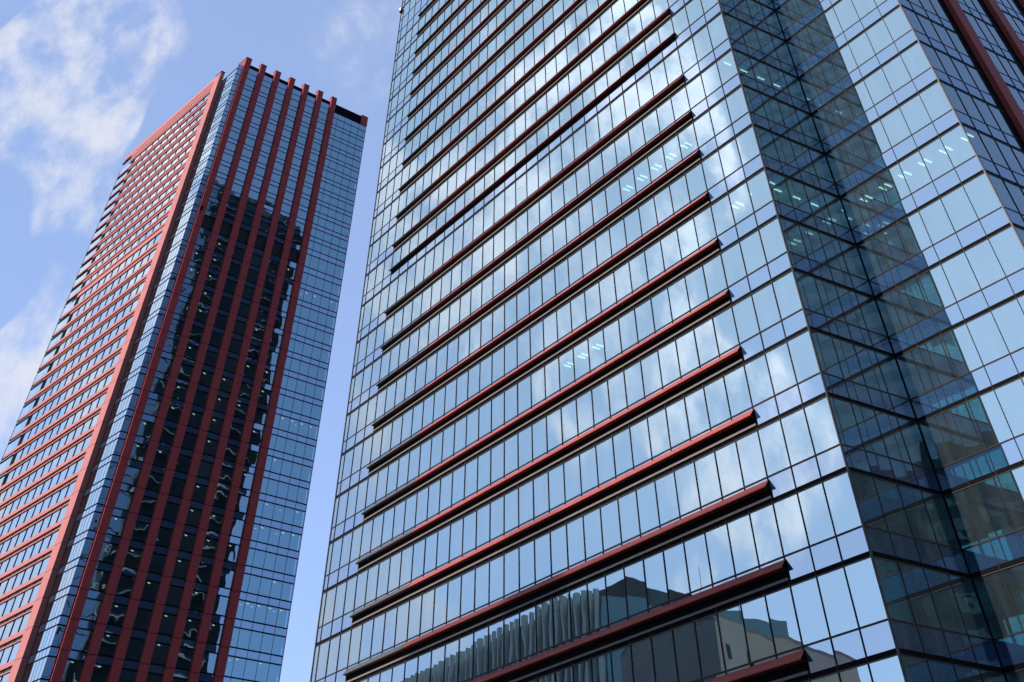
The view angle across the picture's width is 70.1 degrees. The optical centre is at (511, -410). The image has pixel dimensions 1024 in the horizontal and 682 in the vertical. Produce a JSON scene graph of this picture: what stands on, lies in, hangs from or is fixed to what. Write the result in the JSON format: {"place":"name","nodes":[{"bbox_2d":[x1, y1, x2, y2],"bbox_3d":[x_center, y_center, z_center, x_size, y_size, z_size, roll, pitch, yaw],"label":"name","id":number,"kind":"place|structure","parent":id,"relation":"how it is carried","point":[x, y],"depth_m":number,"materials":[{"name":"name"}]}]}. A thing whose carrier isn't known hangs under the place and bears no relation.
{"place":"outdoors","nodes":[
{"label":"outdoors","id":0,"kind":"place"},
{"bbox_2d":[0,57,367,681],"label":"red finned tower","id":1,"kind":"structure","parent":0,"point":[156,464],"depth_m":228.33,"materials":[{"name":"clear glass"}]},
{"bbox_2d":[0,74,364,681],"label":"window","id":2,"kind":"structure","parent":1,"relation":"in","point":[295,540],"depth_m":239.13,"materials":[{"name":"blue glass"}]},
{"bbox_2d":[231,658,245,677],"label":"window","id":3,"kind":"structure","parent":1,"relation":"in","point":[239,664],"depth_m":192.48,"materials":[{"name":"blue glass"}]},
{"bbox_2d":[237,629,250,648],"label":"window","id":4,"kind":"structure","parent":1,"relation":"in","point":[244,636],"depth_m":196.42,"materials":[{"name":"blue glass"}]},
{"bbox_2d":[242,602,255,620],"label":"window","id":5,"kind":"structure","parent":1,"relation":"in","point":[249,609],"depth_m":200.34,"materials":[{"name":"blue glass"}]},
{"bbox_2d":[243,660,257,680],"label":"window","id":6,"kind":"structure","parent":1,"relation":"in","point":[251,666],"depth_m":193.51,"materials":[{"name":"blue glass"}]},
{"bbox_2d":[248,575,260,593],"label":"window","id":7,"kind":"structure","parent":1,"relation":"in","point":[254,583],"depth_m":204.34,"materials":[{"name":"blue glass"}]},
{"bbox_2d":[249,631,262,650],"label":"window","id":8,"kind":"structure","parent":1,"relation":"in","point":[256,637],"depth_m":197.52,"materials":[{"name":"blue glass"}]},
{"bbox_2d":[253,550,265,567],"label":"window","id":9,"kind":"structure","parent":1,"relation":"in","point":[259,557],"depth_m":208.27,"materials":[{"name":"blue glass"}]},
{"bbox_2d":[254,604,267,623],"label":"window","id":10,"kind":"structure","parent":1,"relation":"in","point":[261,610],"depth_m":201.42,"materials":[{"name":"blue glass"}]},
{"bbox_2d":[255,662,268,681],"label":"window","id":11,"kind":"structure","parent":1,"relation":"in","point":[262,669],"depth_m":194.55,"materials":[{"name":"blue glass"}]},
{"bbox_2d":[257,525,269,542],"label":"window","id":12,"kind":"structure","parent":1,"relation":"in","point":[263,535],"depth_m":212.17,"materials":[{"name":"blue glass"}]},
{"bbox_2d":[259,578,271,596],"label":"window","id":13,"kind":"structure","parent":1,"relation":"in","point":[265,586],"depth_m":205.34,"materials":[{"name":"blue glass"}]},
{"bbox_2d":[260,633,273,653],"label":"window","id":14,"kind":"structure","parent":1,"relation":"in","point":[267,640],"depth_m":198.54,"materials":[{"name":"blue glass"}]},
{"bbox_2d":[263,552,275,570],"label":"window","id":15,"kind":"structure","parent":1,"relation":"in","point":[270,559],"depth_m":209.29,"materials":[{"name":"blue glass"}]},
{"bbox_2d":[265,606,277,625],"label":"window","id":16,"kind":"structure","parent":1,"relation":"in","point":[271,617],"depth_m":202.50,"materials":[{"name":"blue glass"}]},
{"bbox_2d":[267,664,280,681],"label":"window","id":17,"kind":"structure","parent":1,"relation":"in","point":[274,670],"depth_m":195.79,"materials":[{"name":"blue glass"}]},
{"bbox_2d":[270,580,282,598],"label":"window","id":18,"kind":"structure","parent":1,"relation":"in","point":[276,587],"depth_m":206.45,"materials":[{"name":"blue glass"}]},
{"bbox_2d":[271,636,284,655],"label":"window","id":19,"kind":"structure","parent":1,"relation":"in","point":[278,643],"depth_m":199.61,"materials":[{"name":"blue glass"}]},
{"bbox_2d":[274,555,286,572],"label":"window","id":20,"kind":"structure","parent":1,"relation":"in","point":[280,564],"depth_m":210.36,"materials":[{"name":"blue glass"}]},
{"bbox_2d":[276,609,289,627],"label":"window","id":21,"kind":"structure","parent":1,"relation":"in","point":[283,615],"depth_m":203.54,"materials":[{"name":"blue glass"}]},
{"bbox_2d":[281,582,293,600],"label":"window","id":22,"kind":"structure","parent":1,"relation":"in","point":[287,589],"depth_m":207.46,"materials":[{"name":"blue glass"}]},
{"bbox_2d":[285,557,297,575],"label":"window","id":23,"kind":"structure","parent":1,"relation":"in","point":[291,565],"depth_m":211.44,"materials":[{"name":"blue glass"}]},
{"bbox_2d":[0,0,401,681],"label":"sky","id":24,"kind":"structure","parent":0,"point":[84,83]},
{"bbox_2d":[310,0,1023,681],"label":"glass office tower","id":25,"kind":"structure","parent":0,"point":[690,342],"depth_m":90.91,"materials":[{"name":"blue glass"}]},
{"bbox_2d":[536,599,552,651],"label":"window","id":26,"kind":"structure","parent":25,"relation":"in","point":[544,631],"depth_m":82.94,"materials":[{"name":"blue glass"}]},
{"bbox_2d":[553,592,570,644],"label":"window","id":27,"kind":"structure","parent":25,"relation":"in","point":[561,613],"depth_m":81.70,"materials":[{"name":"blue glass"}]},
{"bbox_2d":[570,585,588,637],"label":"window","id":28,"kind":"structure","parent":25,"relation":"in","point":[578,597],"depth_m":80.47,"materials":[{"name":"blue glass"}]},
{"bbox_2d":[573,660,591,681],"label":"window","id":29,"kind":"structure","parent":25,"relation":"in","point":[581,672],"depth_m":77.05,"materials":[{"name":"blue glass"}]},
{"bbox_2d":[583,509,601,557],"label":"window","id":30,"kind":"structure","parent":25,"relation":"in","point":[592,526],"depth_m":83.57,"materials":[{"name":"blue glass"}]},
{"bbox_2d":[587,577,607,630],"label":"window","id":31,"kind":"structure","parent":25,"relation":"in","point":[596,589],"depth_m":79.26,"materials":[{"name":"blue glass"}]},
{"bbox_2d":[592,653,611,681],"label":"window","id":32,"kind":"structure","parent":25,"relation":"in","point":[601,666],"depth_m":75.67,"materials":[{"name":"blue glass"}]},
{"bbox_2d":[600,500,620,549],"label":"window","id":33,"kind":"structure","parent":25,"relation":"in","point":[609,512],"depth_m":82.34,"materials":[{"name":"blue glass"}]},
{"bbox_2d":[605,569,626,623],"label":"window","id":34,"kind":"structure","parent":25,"relation":"in","point":[615,587],"depth_m":78.03,"materials":[{"name":"blue glass"}]},
{"bbox_2d":[611,646,632,681],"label":"window","id":35,"kind":"structure","parent":25,"relation":"in","point":[621,658],"depth_m":74.28,"materials":[{"name":"blue glass"}]},
{"bbox_2d":[618,491,639,541],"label":"window","id":36,"kind":"structure","parent":25,"relation":"in","point":[629,525],"depth_m":81.12,"materials":[{"name":"blue glass"}]},
{"bbox_2d":[624,561,640,615],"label":"window","id":37,"kind":"structure","parent":25,"relation":"in","point":[632,572],"depth_m":77.03,"materials":[{"name":"blue glass"}]},
{"bbox_2d":[636,487,641,532],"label":"window","id":38,"kind":"structure","parent":25,"relation":"in","point":[639,491],"depth_m":80.75,"materials":[{"name":"blue glass"}]},
{"bbox_2d":[631,639,647,681],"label":"window","id":39,"kind":"structure","parent":25,"relation":"in","point":[639,650],"depth_m":73.07,"materials":[{"name":"blue glass"}]},
{"bbox_2d":[643,559,646,589],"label":"window","id":40,"kind":"structure","parent":25,"relation":"in","point":[644,560],"depth_m":76.97,"materials":[{"name":"blue glass"}]},
{"bbox_2d":[311,0,1006,681],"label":"window","id":41,"kind":"structure","parent":25,"relation":"in","point":[503,456],"depth_m":107.65,"materials":[{"name":"blue glass"}]},
{"bbox_2d":[811,330,842,377],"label":"window","id":42,"kind":"structure","parent":25,"relation":"in","point":[824,345],"depth_m":74.22,"materials":[{"name":"blue glass"}]},
{"bbox_2d":[829,397,863,448],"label":"window","id":43,"kind":"structure","parent":25,"relation":"in","point":[847,426],"depth_m":69.91,"materials":[{"name":"blue glass"}]},
{"bbox_2d":[832,337,865,384],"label":"window","id":44,"kind":"structure","parent":25,"relation":"in","point":[846,353],"depth_m":74.98,"materials":[{"name":"blue glass"}]},
{"bbox_2d":[850,472,887,530],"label":"window","id":45,"kind":"structure","parent":25,"relation":"in","point":[865,489],"depth_m":65.61,"materials":[{"name":"blue glass"}]},
{"bbox_2d":[852,404,887,455],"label":"window","id":46,"kind":"structure","parent":25,"relation":"in","point":[867,422],"depth_m":70.69,"materials":[{"name":"blue glass"}]},
{"bbox_2d":[854,345,887,391],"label":"window","id":47,"kind":"structure","parent":25,"relation":"in","point":[867,358],"depth_m":75.76,"materials":[{"name":"blue glass"}]},
{"bbox_2d":[876,352,908,398],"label":"window","id":48,"kind":"structure","parent":25,"relation":"in","point":[889,367],"depth_m":76.54,"materials":[{"name":"blue glass"}]},
{"bbox_2d":[875,411,910,462],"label":"window","id":49,"kind":"structure","parent":25,"relation":"in","point":[891,433],"depth_m":71.47,"materials":[{"name":"blue glass"}]},
{"bbox_2d":[874,478,912,536],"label":"window","id":50,"kind":"structure","parent":25,"relation":"in","point":[890,498],"depth_m":66.39,"materials":[{"name":"blue glass"}]},
{"bbox_2d":[874,557,914,622],"bbox_3d":[32.040,83.817,61.400,3.115,3.256,0.004,31,-68,-14],"label":"window","id":51,"kind":"structure","parent":25,"relation":"in","point":[889,573],"depth_m":61.31,"materials":[{"name":"teal glass"}]},
{"bbox_2d":[897,417,932,468],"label":"window","id":52,"kind":"structure","parent":25,"relation":"in","point":[910,430],"depth_m":72.26,"materials":[{"name":"blue glass"}]},
{"bbox_2d":[898,485,936,542],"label":"window","id":53,"kind":"structure","parent":25,"relation":"in","point":[917,514],"depth_m":67.17,"materials":[{"name":"blue glass"}]},
{"bbox_2d":[899,563,941,628],"bbox_3d":[34.666,85.379,62.185,3.115,3.256,0.001,31,-68,-14],"label":"window","id":54,"kind":"structure","parent":25,"relation":"in","point":[924,610],"depth_m":62.08,"materials":[{"name":"blue glass"}]},
{"bbox_2d":[921,491,960,548],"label":"window","id":55,"kind":"structure","parent":25,"relation":"in","point":[935,504],"depth_m":67.96,"materials":[{"name":"blue glass"}]},
{"bbox_2d":[924,569,966,633],"bbox_3d":[37.293,86.942,62.971,3.115,3.256,0.002,31,-68,-14],"label":"window","id":56,"kind":"structure","parent":25,"relation":"in","point":[942,592],"depth_m":62.86,"materials":[{"name":"blue glass"}]},
{"bbox_2d":[949,575,991,638],"bbox_3d":[39.919,88.504,63.756,3.115,3.256,0.010,31,-68,-14],"label":"window","id":57,"kind":"structure","parent":25,"relation":"in","point":[975,622],"depth_m":63.65,"materials":[{"name":"blue glass"}]}
]}

